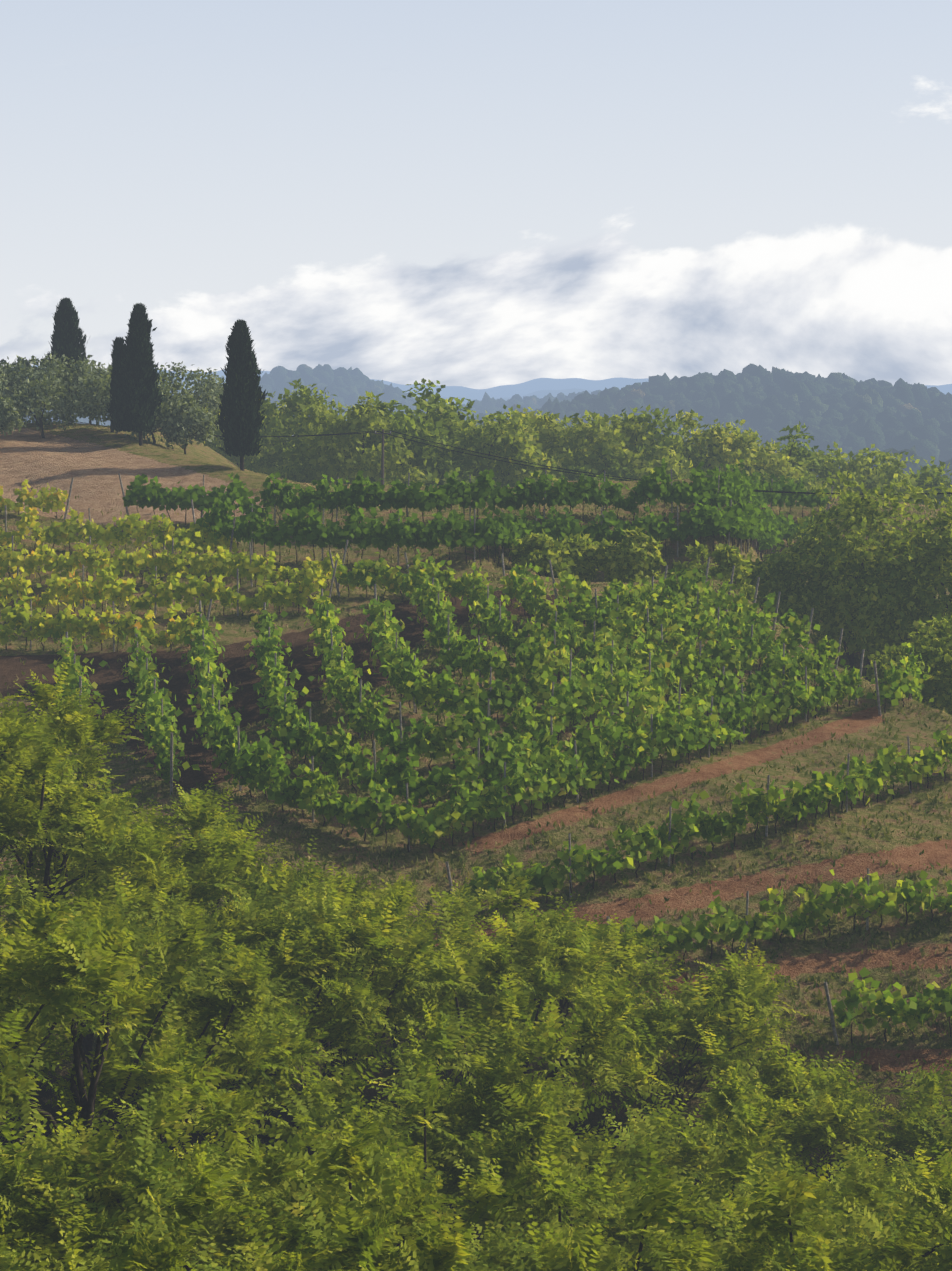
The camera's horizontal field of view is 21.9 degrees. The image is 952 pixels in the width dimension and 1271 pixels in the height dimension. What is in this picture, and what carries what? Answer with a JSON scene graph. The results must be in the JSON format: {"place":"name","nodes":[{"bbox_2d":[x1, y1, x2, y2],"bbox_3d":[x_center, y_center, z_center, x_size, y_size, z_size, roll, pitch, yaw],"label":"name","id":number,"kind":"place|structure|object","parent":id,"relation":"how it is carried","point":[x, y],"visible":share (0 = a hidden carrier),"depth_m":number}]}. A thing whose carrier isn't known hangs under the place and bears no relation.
{"place":"outdoors","nodes":[
{"label":"outdoors","id":0,"kind":"place"},
{"bbox_2d":[159,380,620,405],"bbox_3d":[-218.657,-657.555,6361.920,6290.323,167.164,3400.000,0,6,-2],"label":"mountain ridge","id":1,"kind":"structure","parent":0,"point":[539,394],"depth_m":6178.14},
{"bbox_2d":[0,422,951,1267],"bbox_3d":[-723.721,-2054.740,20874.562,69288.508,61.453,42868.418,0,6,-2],"label":"terrain","id":2,"kind":"structure","parent":0,"point":[92,460],"depth_m":106.96},
{"bbox_2d":[0,350,227,453],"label":"olive","id":3,"kind":"object","parent":2,"relation":"on","point":[26,387],"depth_m":184.06},
{"bbox_2d":[43,297,267,470],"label":"cypress","id":4,"kind":"object","parent":2,"relation":"on","point":[134,405],"depth_m":177.84},
{"bbox_2d":[5,467,911,1044],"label":"vineyard posts","id":5,"kind":"object","parent":2,"relation":"on","point":[311,765],"visible":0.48,"depth_m":122.07},
{"bbox_2d":[0,662,951,1270],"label":"acacia","id":6,"kind":"object","parent":2,"relation":"on","point":[264,944],"depth_m":71.50},
{"bbox_2d":[0,458,951,1042],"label":"vine","id":7,"kind":"object","parent":2,"relation":"on","point":[682,618],"depth_m":120.72},
{"bbox_2d":[0,479,951,1085],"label":"grass tufts","id":8,"kind":"object","parent":2,"relation":"on","point":[704,873],"visible":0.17,"depth_m":101.39},
{"bbox_2d":[51,417,951,494],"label":"utility pole and wires","id":9,"kind":"object","parent":2,"relation":"on","point":[382,460],"visible":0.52,"depth_m":192.76},
{"bbox_2d":[108,378,951,714],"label":"broadleaf","id":10,"kind":"object","parent":2,"relation":"on","point":[900,580],"depth_m":207.75},
{"bbox_2d":[0,0,951,388],"label":"sky","id":11,"kind":"structure","parent":0,"point":[474,194]},
{"bbox_2d":[14,363,951,502],"bbox_3d":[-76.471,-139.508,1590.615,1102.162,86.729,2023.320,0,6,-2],"label":"forest hills","id":12,"kind":"structure","parent":0,"point":[846,413],"depth_m":1446.12},
{"bbox_2d":[31,365,951,399],"bbox_3d":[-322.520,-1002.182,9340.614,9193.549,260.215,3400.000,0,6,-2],"label":"mountain ridge","id":13,"kind":"structure","parent":0,"point":[524,388],"depth_m":9017.64}
]}

